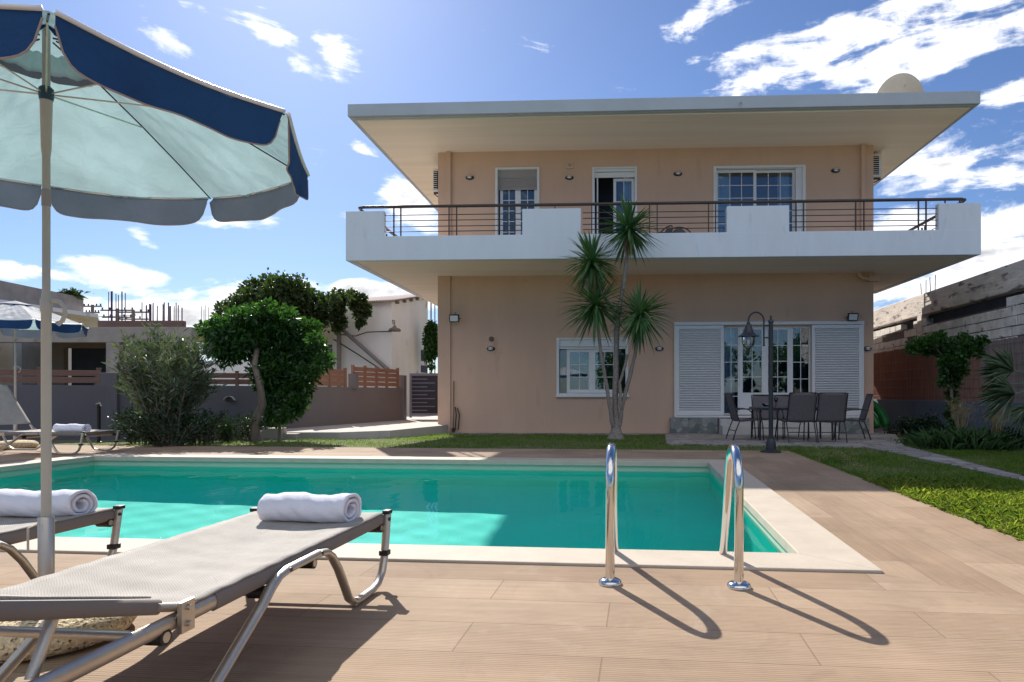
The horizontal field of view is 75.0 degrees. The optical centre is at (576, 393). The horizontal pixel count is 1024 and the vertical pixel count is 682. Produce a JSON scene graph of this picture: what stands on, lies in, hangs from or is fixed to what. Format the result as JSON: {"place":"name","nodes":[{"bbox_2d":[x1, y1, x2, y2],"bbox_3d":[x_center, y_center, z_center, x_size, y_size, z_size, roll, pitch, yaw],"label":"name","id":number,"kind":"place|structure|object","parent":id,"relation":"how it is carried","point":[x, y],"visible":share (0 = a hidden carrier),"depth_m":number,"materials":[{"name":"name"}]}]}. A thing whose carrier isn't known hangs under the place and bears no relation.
{"place":"outdoors","nodes":[
{"label":"outdoors","id":0,"kind":"place"},
{"bbox_2d":[201,305,208,326],"bbox_3d":[-16.809,-3.156,29.946,0.351,1.650,0.056,0,0,3],"label":"rebar cluster","id":1,"kind":"object","parent":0,"point":[205,313],"visible":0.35,"depth_m":29.94,"materials":[{"name":"grey metal"}]},
{"bbox_2d":[211,267,356,347],"bbox_3d":[-12.607,-3.581,28.798,6.871,4.040,3.948,0,0,0],"label":"tree","id":2,"kind":"object","parent":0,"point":[306,299],"visible":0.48,"depth_m":28.09,"materials":[{"name":"green plant"}]},
{"bbox_2d":[330,292,351,335],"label":"hanging vine","id":3,"kind":"object","parent":2,"relation":"hanging from","point":[339,324],"visible":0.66,"depth_m":29.14,"materials":[{"name":"green plant"}]},
{"bbox_2d":[344,289,372,331],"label":"hanging vine","id":4,"kind":"object","parent":2,"relation":"hanging from","point":[361,310],"visible":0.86,"depth_m":29.11,"materials":[{"name":"green plant"}]},
{"bbox_2d":[243,414,447,438],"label":"ground slab","id":5,"kind":"structure","parent":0,"point":[413,426],"depth_m":15.72,"materials":[{"name":"concrete"}]},
{"bbox_2d":[0,465,781,552],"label":"water","id":6,"kind":"structure","parent":0,"point":[664,510],"depth_m":6.10,"materials":[{"name":"teal liquid"}]},
{"bbox_2d":[37,427,900,444],"bbox_3d":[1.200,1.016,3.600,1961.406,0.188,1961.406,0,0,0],"label":"ground","id":7,"kind":"structure","parent":0,"point":[77,441],"depth_m":13.79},
{"bbox_2d":[0,280,99,384],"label":"white building","id":8,"kind":"structure","parent":7,"relation":"on","point":[9,291],"depth_m":28.02,"materials":[{"name":"white paint"}]},
{"bbox_2d":[58,287,88,299],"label":"roof plant","id":9,"kind":"object","parent":8,"relation":"on","point":[75,293],"visible":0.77,"depth_m":30.42,"materials":[{"name":"green plant"}]},
{"bbox_2d":[84,304,101,312],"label":"utility pole","id":10,"kind":"object","parent":7,"relation":"on","point":[92,308],"visible":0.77,"depth_m":43.95,"materials":[{"name":"grey metal"}]},
{"bbox_2d":[0,321,204,384],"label":"concrete building","id":11,"kind":"structure","parent":7,"relation":"on","point":[93,349],"depth_m":25.00,"materials":[{"name":"grey concrete"}]},
{"bbox_2d":[72,348,105,384],"bbox_3d":[-20.785,-0.397,28.550,1.885,3.353,0.100,0,0,0],"label":"dark doorway","id":12,"kind":"structure","parent":11,"relation":"in","point":[82,358],"depth_m":28.50,"materials":[{"name":"black"}]},
{"bbox_2d":[108,291,125,320],"bbox_3d":[-17.673,-3.128,25.536,0.736,1.595,0.166,0,0,5],"label":"rebar cluster","id":13,"kind":"object","parent":11,"relation":"on","point":[118,306],"visible":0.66,"depth_m":25.48,"materials":[{"name":"grey metal"}]},
{"bbox_2d":[146,303,157,320],"bbox_3d":[-17.063,-2.979,26.481,0.550,1.297,0.192,0,0,0],"label":"rebar cluster","id":14,"kind":"object","parent":11,"relation":"on","point":[151,312],"visible":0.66,"depth_m":26.47,"materials":[{"name":"grey metal"}]},
{"bbox_2d":[162,302,182,320],"bbox_3d":[-16.482,-3.014,26.978,0.779,1.367,0.185,0,0,-2],"label":"rebar cluster","id":15,"kind":"object","parent":11,"relation":"on","point":[163,312],"visible":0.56,"depth_m":26.99,"materials":[{"name":"grey metal"}]},
{"bbox_2d":[100,307,132,320],"bbox_3d":[-27.731,-2.048,40.000,2.000,6.255,0.266,0,0,0],"label":"utility pole","id":16,"kind":"object","parent":7,"relation":"on","point":[116,314],"visible":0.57,"depth_m":39.95,"materials":[{"name":"grey metal"}]},
{"bbox_2d":[119,309,148,320],"bbox_3d":[-26.769,-1.990,40.000,2.000,6.140,0.266,0,0,0],"label":"utility pole","id":17,"kind":"object","parent":7,"relation":"on","point":[132,312],"visible":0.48,"depth_m":39.95,"materials":[{"name":"grey metal"}]},
{"bbox_2d":[0,373,275,440],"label":"garden wall","id":18,"kind":"structure","parent":7,"relation":"on","point":[73,404],"depth_m":14.10,"materials":[{"name":"grey stone"}]},
{"bbox_2d":[0,367,101,384],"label":"slat fence","id":19,"kind":"object","parent":18,"relation":"on","point":[96,373],"visible":0.77,"depth_m":13.93,"materials":[{"name":"brown wood"}]},
{"bbox_2d":[122,370,252,385],"bbox_3d":[-8.467,-0.320,14.830,2.919,0.380,0.084,0,0,-20],"label":"slat fence","id":20,"kind":"object","parent":18,"relation":"on","point":[236,375],"visible":0.33,"depth_m":15.05,"materials":[{"name":"brown wood"}]},
{"bbox_2d":[223,396,235,401],"bbox_3d":[-7.823,0.129,14.933,0.236,0.123,0.100,0,0,0],"label":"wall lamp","id":21,"kind":"object","parent":18,"relation":"attached to","point":[230,400],"depth_m":14.95,"materials":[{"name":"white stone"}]},
{"bbox_2d":[197,361,253,385],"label":"white wall","id":22,"kind":"structure","parent":7,"relation":"on","point":[239,368],"depth_m":22.00,"materials":[{"name":"white paint"}]},
{"bbox_2d":[281,374,406,428],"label":"garden wall","id":23,"kind":"structure","parent":7,"relation":"on","point":[353,402],"depth_m":18.27,"materials":[{"name":"beige paint"}]},
{"bbox_2d":[310,368,346,386],"bbox_3d":[-6.480,-0.415,17.349,0.084,0.550,1.463,0,0,15],"label":"slat fence","id":24,"kind":"object","parent":23,"relation":"on","point":[329,379],"visible":0.66,"depth_m":17.54,"materials":[{"name":"brown wood"}]},
{"bbox_2d":[351,365,398,387],"bbox_3d":[-5.901,-0.465,19.515,0.084,0.650,2.474,0,0,15],"label":"slat fence","id":25,"kind":"object","parent":23,"relation":"on","point":[386,374],"visible":0.94,"depth_m":19.48,"materials":[{"name":"brown wood"}]},
{"bbox_2d":[317,294,434,413],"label":"white house","id":26,"kind":"structure","parent":7,"relation":"on","point":[373,342],"depth_m":30.46,"materials":[{"name":"paint"}]},
{"bbox_2d":[388,320,400,331],"bbox_3d":[-8.140,-3.035,29.618,0.560,0.522,0.588,0,0,0],"label":"yard lamp","id":27,"kind":"object","parent":26,"relation":"attached to","point":[394,328],"visible":1,"depth_m":29.48,"materials":[{"name":"grey metal"}]},
{"bbox_2d":[421,365,426,372],"bbox_3d":[-8.123,-1.284,35.229,0.030,0.367,1.100,0,0,3],"label":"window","id":28,"kind":"structure","parent":26,"relation":"in","point":[423,368],"depth_m":35.18,"materials":[{"name":"grey glass"}]},
{"bbox_2d":[421,319,437,372],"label":"ivy clump","id":29,"kind":"object","parent":7,"relation":"on","point":[430,341],"visible":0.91,"depth_m":33.37,"materials":[{"name":"green plant"}]},
{"bbox_2d":[346,91,980,434],"bbox_3d":[2.096,-2.675,20.919,14.602,8.310,11.569,0,0,3],"label":"villa","id":30,"kind":"object","parent":7,"relation":"on","point":[766,206],"visible":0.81,"depth_m":17.42,"materials":[{"name":"paint"}]},
{"bbox_2d":[409,373,437,417],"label":"metal gate","id":31,"kind":"structure","parent":30,"relation":"attached to","point":[423,394],"depth_m":21.20,"materials":[{"name":"grey metal"}]},
{"bbox_2d":[433,169,437,196],"bbox_3d":[-3.835,-5.777,18.777,0.277,0.871,0.916,0,0,3],"label":"air conditioner","id":32,"kind":"object","parent":30,"relation":"attached to","point":[435,180],"visible":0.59,"depth_m":18.33,"materials":[{"name":"white plastic"}]},
{"bbox_2d":[449,312,460,321],"bbox_3d":[-3.272,-2.039,17.723,0.297,0.276,0.185,0,0,3],"label":"floodlight","id":33,"kind":"object","parent":30,"relation":"attached to","point":[454,317],"visible":1,"depth_m":17.65,"materials":[{"name":"black plastic"}]},
{"bbox_2d":[466,175,473,179],"bbox_3d":[-2.884,-5.798,17.792,0.230,0.120,0.092,0,0,3],"label":"wall lamp","id":34,"kind":"object","parent":30,"relation":"attached to","point":[469,177],"visible":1,"depth_m":17.78,"materials":[{"name":"grey metal"}]},
{"bbox_2d":[495,167,539,234],"bbox_3d":[-1.579,-4.725,18.211,1.752,2.851,0.930,0,0,3],"label":"balcony door","id":35,"kind":"structure","parent":30,"relation":"in","point":[513,185],"depth_m":17.86,"materials":[{"name":"white plastic"}]},
{"bbox_2d":[565,175,573,179],"bbox_3d":[-0.207,-5.756,17.664,0.230,0.120,0.092,0,0,3],"label":"wall lamp","id":36,"kind":"object","parent":30,"relation":"attached to","point":[569,177],"visible":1,"depth_m":17.64,"materials":[{"name":"grey metal"}]},
{"bbox_2d":[567,162,572,168],"bbox_3d":[-0.189,-6.079,17.681,0.180,0.180,0.055,0,0,3],"label":"air vent","id":37,"kind":"object","parent":30,"relation":"attached to","point":[569,165],"visible":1,"depth_m":17.66,"materials":[{"name":"beige plastic"}]},
{"bbox_2d":[556,338,628,396],"bbox_3d":[0.426,-0.714,18.095,2.470,1.730,0.970,0,0,3],"label":"window","id":38,"kind":"structure","parent":30,"relation":"in","point":[579,373],"depth_m":17.79,"materials":[{"name":"white plastic"}]},
{"bbox_2d":[592,166,636,233],"bbox_3d":[1.022,-4.713,18.086,1.752,2.825,0.930,0,0,3],"label":"balcony door","id":39,"kind":"structure","parent":30,"relation":"in","point":[607,182],"depth_m":17.76,"materials":[{"name":"white plastic"}]},
{"bbox_2d":[658,225,672,232],"bbox_3d":[2.098,-3.812,16.704,0.559,0.898,0.634,0,0,-27],"label":"balcony chair","id":40,"kind":"object","parent":30,"relation":"on","point":[668,230],"visible":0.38,"depth_m":16.74,"materials":[{"name":"brown paint"}]},
{"bbox_2d":[674,171,681,175],"bbox_3d":[2.667,-5.812,17.526,0.230,0.120,0.092,0,0,3],"label":"wall lamp","id":41,"kind":"object","parent":30,"relation":"attached to","point":[677,173],"visible":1,"depth_m":17.50,"materials":[{"name":"grey metal"}]},
{"bbox_2d":[672,227,690,232],"bbox_3d":[2.582,-3.812,16.687,0.634,0.898,0.559,0,0,5],"label":"balcony chair","id":42,"kind":"object","parent":30,"relation":"on","point":[678,231],"visible":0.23,"depth_m":16.93,"materials":[{"name":"brown paint"}]},
{"bbox_2d":[713,165,805,231],"bbox_3d":[4.822,-4.698,17.904,2.957,2.797,0.930,0,0,3],"label":"balcony door","id":43,"kind":"structure","parent":30,"relation":"in","point":[751,182],"depth_m":17.77,"materials":[{"name":"white plastic"}]},
{"bbox_2d":[670,321,868,434],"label":"french doors","id":44,"kind":"structure","parent":30,"relation":"in","point":[711,361],"depth_m":17.47,"materials":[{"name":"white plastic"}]},
{"bbox_2d":[831,168,839,172],"bbox_3d":[6.764,-5.831,17.329,0.230,0.120,0.092,0,0,3],"label":"wall lamp","id":45,"kind":"object","parent":30,"relation":"attached to","point":[835,170],"visible":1,"depth_m":17.31,"materials":[{"name":"grey metal"}]},
{"bbox_2d":[846,312,858,320],"bbox_3d":[7.148,-2.016,17.223,0.297,0.276,0.185,0,0,3],"label":"floodlight","id":46,"kind":"object","parent":30,"relation":"attached to","point":[852,316],"visible":1,"depth_m":17.15,"materials":[{"name":"black plastic"}]},
{"bbox_2d":[864,346,871,350],"bbox_3d":[7.582,-1.167,17.290,0.230,0.120,0.092,0,0,3],"label":"wall lamp","id":47,"kind":"object","parent":30,"relation":"attached to","point":[867,348],"visible":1,"depth_m":17.26,"materials":[{"name":"grey metal"}]},
{"bbox_2d":[874,154,881,182],"bbox_3d":[7.990,-5.989,18.209,0.413,0.872,0.916,0,0,3],"label":"air conditioner","id":48,"kind":"object","parent":30,"relation":"attached to","point":[877,167],"visible":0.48,"depth_m":17.76,"materials":[{"name":"white plastic"}]},
{"bbox_2d":[877,73,923,92],"bbox_3d":[9.047,-7.841,18.758,1.549,2.023,0.982,0,0,3],"label":"satellite dish","id":49,"kind":"object","parent":30,"relation":"on","point":[901,82],"visible":0.18,"depth_m":18.34,"materials":[{"name":"beige paint"}]},
{"bbox_2d":[874,259,1023,353],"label":"block building","id":50,"kind":"structure","parent":7,"relation":"on","point":[990,303],"depth_m":17.03,"materials":[{"name":"concrete"}]},
{"bbox_2d":[874,399,1023,433],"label":"garden wall","id":51,"kind":"structure","parent":7,"relation":"on","point":[894,409],"depth_m":18.30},
{"bbox_2d":[874,348,936,400],"bbox_3d":[10.408,-0.587,24.706,0.022,1.606,13.090,0,0,5],"label":"reed screen","id":52,"kind":"object","parent":51,"relation":"on","point":[899,374],"visible":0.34,"depth_m":20.34,"materials":[{"name":"red wicker"}]},
{"bbox_2d":[937,351,979,401],"bbox_3d":[9.779,-0.467,17.052,0.021,1.366,2.269,0,0,5],"label":"reed screen","id":53,"kind":"object","parent":51,"relation":"on","point":[968,391],"visible":0.27,"depth_m":16.37,"materials":[{"name":"brown wicker"}]},
{"bbox_2d":[980,336,1023,402],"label":"reed screen","id":54,"kind":"object","parent":51,"relation":"on","point":[1015,345],"visible":0.31,"depth_m":14.51,"materials":[{"name":"brown paint"}]},
{"bbox_2d":[0,445,1023,681],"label":"pool deck","id":55,"kind":"structure","parent":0,"point":[940,598],"depth_m":2.63,"materials":[{"name":"beige tile"}]},
{"bbox_2d":[0,300,88,448],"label":"parasol","id":56,"kind":"object","parent":55,"relation":"on","point":[20,319],"visible":0.88,"depth_m":10.49,"materials":[{"name":"fabric"}]},
{"bbox_2d":[0,385,119,454],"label":"sun lounger","id":57,"kind":"object","parent":55,"relation":"on","point":[11,411],"visible":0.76,"depth_m":9.94,"materials":[{"name":"beige"}]},
{"bbox_2d":[53,424,90,432],"bbox_3d":[-7.379,0.509,9.688,0.470,0.132,0.173,0,0,5],"label":"rolled towel","id":58,"kind":"object","parent":57,"relation":"on","point":[71,427],"visible":0.94,"depth_m":9.62,"materials":[{"name":"white fabric"}]},
{"bbox_2d":[0,505,124,579],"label":"sun lounger","id":59,"kind":"object","parent":55,"relation":"on","point":[13,529],"visible":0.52,"depth_m":2.94,"materials":[{"name":"beige"}]},
{"bbox_2d":[0,489,97,516],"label":"rolled towel","id":60,"kind":"object","parent":59,"relation":"on","point":[24,503],"visible":0.88,"depth_m":2.99,"materials":[{"name":"white fabric"}]},
{"bbox_2d":[0,3,309,662],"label":"parasol","id":61,"kind":"object","parent":55,"relation":"on","point":[95,124],"visible":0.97,"depth_m":2.70,"materials":[{"name":"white fabric"}]},
{"bbox_2d":[0,507,391,681],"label":"sun lounger","id":62,"kind":"object","parent":55,"relation":"on","point":[187,578],"visible":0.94,"depth_m":1.99,"materials":[{"name":"beige"}]},
{"bbox_2d":[257,492,361,522],"bbox_3d":[-1.184,0.507,2.939,0.416,0.136,0.179,0,0,7],"label":"rolled towel","id":63,"kind":"object","parent":62,"relation":"on","point":[309,507],"visible":0.98,"depth_m":2.88,"materials":[{"name":"white fabric"}]},
{"bbox_2d":[0,454,882,572],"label":"swimming pool","id":64,"kind":"structure","parent":55,"relation":"in","point":[800,540],"depth_m":4.01,"materials":[{"name":"beige stone"}]},
{"bbox_2d":[598,442,750,590],"bbox_3d":[0.476,1.135,3.381,0.694,1.791,0.805,0,0,5],"label":"pool ladder","id":65,"kind":"object","parent":55,"relation":"on","point":[733,460],"visible":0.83,"depth_m":3.04,"materials":[{"name":"metal"}]},
{"bbox_2d":[738,311,781,452],"bbox_3d":[2.725,-0.172,9.900,0.647,2.103,0.314,0,0,0],"label":"lamp post","id":66,"kind":"object","parent":55,"relation":"on","point":[748,332],"visible":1,"depth_m":9.87,"materials":[{"name":"grey metal"}]},
{"bbox_2d":[0,0,1023,372],"label":"sky","id":67,"kind":"structure","parent":0,"point":[311,60],"materials":[{"name":"blue"}]},
{"bbox_2d":[54,432,1023,539],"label":"lawn","id":68,"kind":"structure","parent":0,"point":[429,442],"depth_m":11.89,"materials":[{"name":"plant"}]},
{"bbox_2d":[96,402,101,442],"bbox_3d":[-8.836,0.538,12.254,0.099,0.760,0.215,0,0,-37],"label":"stand pipe","id":69,"kind":"object","parent":68,"relation":"on","point":[99,404],"visible":1,"depth_m":12.27,"materials":[{"name":"black plastic"}]},
{"bbox_2d":[105,404,149,444],"bbox_3d":[-7.982,0.561,12.284,1.287,0.761,1.128,0,0,-38],"label":"bush","id":70,"kind":"object","parent":68,"relation":"on","point":[130,438],"visible":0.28,"depth_m":11.90,"materials":[{"name":"green plant"}]},
{"bbox_2d":[101,322,226,445],"bbox_3d":[-7.287,-0.159,11.750,1.951,2.182,1.718,0,0,0],"label":"oleander","id":71,"kind":"object","parent":68,"relation":"on","point":[162,391],"visible":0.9,"depth_m":11.47,"materials":[{"name":"green plant"}]},
{"bbox_2d":[122,408,209,446],"bbox_3d":[-6.843,0.609,11.160,1.418,0.708,1.271,0,0,45],"label":"bush","id":72,"kind":"object","parent":68,"relation":"on","point":[147,427],"visible":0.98,"depth_m":10.93,"materials":[{"name":"green plant"}]},
{"bbox_2d":[170,408,239,444],"bbox_3d":[-7.002,0.600,12.153,1.232,0.701,1.269,0,0,-10],"label":"bush","id":73,"kind":"object","parent":68,"relation":"on","point":[208,435],"visible":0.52,"depth_m":12.07,"materials":[{"name":"green plant"}]},
{"bbox_2d":[206,410,270,441],"bbox_3d":[-6.790,0.675,13.245,1.249,0.694,1.315,0,0,0],"label":"bush","id":74,"kind":"object","parent":68,"relation":"on","point":[228,435],"visible":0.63,"depth_m":13.01,"materials":[{"name":"green plant"}]},
{"bbox_2d":[192,296,338,441],"bbox_3d":[-6.275,-0.423,13.414,2.922,2.983,1.781,0,0,-10],"label":"dense tree","id":75,"kind":"object","parent":68,"relation":"on","point":[290,369],"visible":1,"depth_m":13.04,"materials":[{"name":"green plant"}]},
{"bbox_2d":[261,427,286,439],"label":"stone block","id":76,"kind":"structure","parent":68,"relation":"on","point":[270,433],"depth_m":13.85,"materials":[{"name":"stone"}]},
{"bbox_2d":[283,433,300,439],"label":"stone block","id":77,"kind":"structure","parent":68,"relation":"on","point":[292,436],"depth_m":13.95,"materials":[{"name":"stone"}]},
{"bbox_2d":[556,192,676,439],"bbox_3d":[0.884,-1.618,14.473,2.741,5.491,1.760,0,0,0],"label":"yucca","id":78,"kind":"object","parent":68,"relation":"on","point":[628,236],"visible":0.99,"depth_m":14.42,"materials":[{"name":"green plant"}]},
{"bbox_2d":[828,452,856,459],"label":"seeding weed","id":79,"kind":"object","parent":68,"relation":"on","point":[845,455],"visible":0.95,"depth_m":8.34,"materials":[{"name":"green plant"}]},
{"bbox_2d":[842,455,866,468],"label":"seeding weed","id":80,"kind":"object","parent":68,"relation":"on","point":[852,462],"visible":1,"depth_m":7.65,"materials":[{"name":"green plant"}]},
{"bbox_2d":[883,416,916,436],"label":"bush","id":81,"kind":"object","parent":68,"relation":"on","point":[903,425],"visible":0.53,"depth_m":16.47,"materials":[{"name":"green plant"}]},
{"bbox_2d":[890,437,916,445],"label":"iris clump","id":82,"kind":"object","parent":68,"relation":"on","point":[903,441],"visible":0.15,"depth_m":12.23,"materials":[{"name":"green plant"}]},
{"bbox_2d":[905,409,946,434],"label":"bush","id":83,"kind":"object","parent":68,"relation":"on","point":[924,423],"visible":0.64,"depth_m":14.79,"materials":[{"name":"green plant"}]},
{"bbox_2d":[903,428,964,448],"bbox_3d":[6.287,0.750,11.172,1.476,0.373,0.886,0,0,0],"label":"iris clump","id":84,"kind":"object","parent":68,"relation":"on","point":[910,440],"visible":0.12,"depth_m":11.23,"materials":[{"name":"green plant"}]},
{"bbox_2d":[903,329,991,428],"bbox_3d":[7.029,-0.132,12.620,1.587,2.199,0.753,0,0,0],"label":"climbing shrub","id":85,"kind":"object","parent":68,"relation":"on","point":[952,358],"visible":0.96,"depth_m":12.52,"materials":[{"name":"green plant"}]},
{"bbox_2d":[946,398,977,429],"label":"dry grass clump","id":86,"kind":"object","parent":68,"relation":"on","point":[962,422],"visible":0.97,"depth_m":11.58,"materials":[{"name":"beige plant"}]},
{"bbox_2d":[905,424,1023,451],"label":"iris clump","id":87,"kind":"object","parent":68,"relation":"on","point":[941,439],"visible":0.87,"depth_m":10.70,"materials":[{"name":"green plant"}]},
{"bbox_2d":[978,404,1010,434],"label":"dry grass clump","id":88,"kind":"object","parent":68,"relation":"on","point":[997,416],"visible":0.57,"depth_m":10.96,"materials":[{"name":"beige plant"}]},
{"bbox_2d":[975,346,1023,434],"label":"fan palm","id":89,"kind":"object","parent":68,"relation":"on","point":[997,389],"visible":1,"depth_m":9.17,"materials":[{"name":"green plant"}]},
{"bbox_2d":[987,424,1023,449],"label":"bush","id":90,"kind":"object","parent":68,"relation":"on","point":[1018,436],"visible":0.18,"depth_m":11.06,"materials":[{"name":"green plant"}]},
{"bbox_2d":[443,432,663,434],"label":"house pavement","id":91,"kind":"structure","parent":0,"point":[558,433],"depth_m":17.27,"materials":[{"name":"grey concrete"}]},
{"bbox_2d":[664,429,903,447],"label":"patio","id":92,"kind":"structure","parent":0,"point":[879,437],"depth_m":13.50,"materials":[{"name":"grey stone"}]},
{"bbox_2d":[724,393,763,440],"bbox_3d":[3.453,0.483,13.748,0.692,0.971,0.604,0,0,-2],"label":"patio chair","id":93,"kind":"object","parent":92,"relation":"on","point":[732,408],"visible":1,"depth_m":13.62,"materials":[{"name":"grey metal"}]},
{"bbox_2d":[751,394,783,437],"bbox_3d":[4.272,0.513,14.914,0.604,0.971,0.692,0,0,2],"label":"patio chair","id":94,"kind":"object","parent":92,"relation":"on","point":[757,400],"visible":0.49,"depth_m":15.17,"materials":[{"name":"grey fabric"}]},
{"bbox_2d":[749,407,833,440],"bbox_3d":[4.500,0.631,13.950,1.560,0.686,0.880,0,0,3],"label":"dining table","id":95,"kind":"object","parent":92,"relation":"on","point":[760,409],"visible":0.54,"depth_m":13.58,"materials":[{"name":"grey metal"}]},
{"bbox_2d":[775,395,809,437],"bbox_3d":[4.840,0.516,14.964,0.604,0.971,0.692,0,0,-2],"label":"patio chair","id":96,"kind":"object","parent":92,"relation":"on","point":[782,401],"visible":0.29,"depth_m":15.23,"materials":[{"name":"grey fabric"}]},
{"bbox_2d":[777,392,817,442],"bbox_3d":[4.274,0.464,12.886,0.604,0.971,0.692,0,0,-3],"label":"patio chair","id":97,"kind":"object","parent":92,"relation":"on","point":[801,407],"visible":1,"depth_m":12.63,"materials":[{"name":"grey fabric"}]},
{"bbox_2d":[807,392,847,442],"bbox_3d":[4.867,0.465,12.886,0.604,0.971,0.692,0,0,2],"label":"patio chair","id":98,"kind":"object","parent":92,"relation":"on","point":[831,407],"visible":0.89,"depth_m":12.63,"materials":[{"name":"grey fabric"}]},
{"bbox_2d":[834,394,872,439],"bbox_3d":[5.824,0.495,13.987,0.692,0.971,0.604,0,0,12],"label":"patio chair","id":99,"kind":"object","parent":92,"relation":"on","point":[865,407],"visible":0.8,"depth_m":13.91,"materials":[{"name":"grey metal"}]},
{"bbox_2d":[874,401,889,428],"bbox_3d":[8.162,0.539,18.318,0.909,0.876,0.355,0,0,13],"label":"pool float","id":100,"kind":"object","parent":92,"relation":"on","point":[883,420],"visible":0.34,"depth_m":18.20,"materials":[{"name":"green plastic"}]},
{"bbox_2d":[861,475,1023,540],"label":"lawn","id":101,"kind":"structure","parent":0,"point":[966,498],"depth_m":5.45,"materials":[{"name":"green plant"}]},
{"bbox_2d":[863,445,1023,480],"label":"garden path","id":102,"kind":"structure","parent":0,"point":[918,453],"depth_m":8.87,"materials":[{"name":"grey concrete"}]},
{"bbox_2d":[950,436,1023,450],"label":"iris clump","id":103,"kind":"object","parent":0,"point":[1001,444],"visible":0.5,"depth_m":10.54,"materials":[{"name":"green plant"}]}
]}

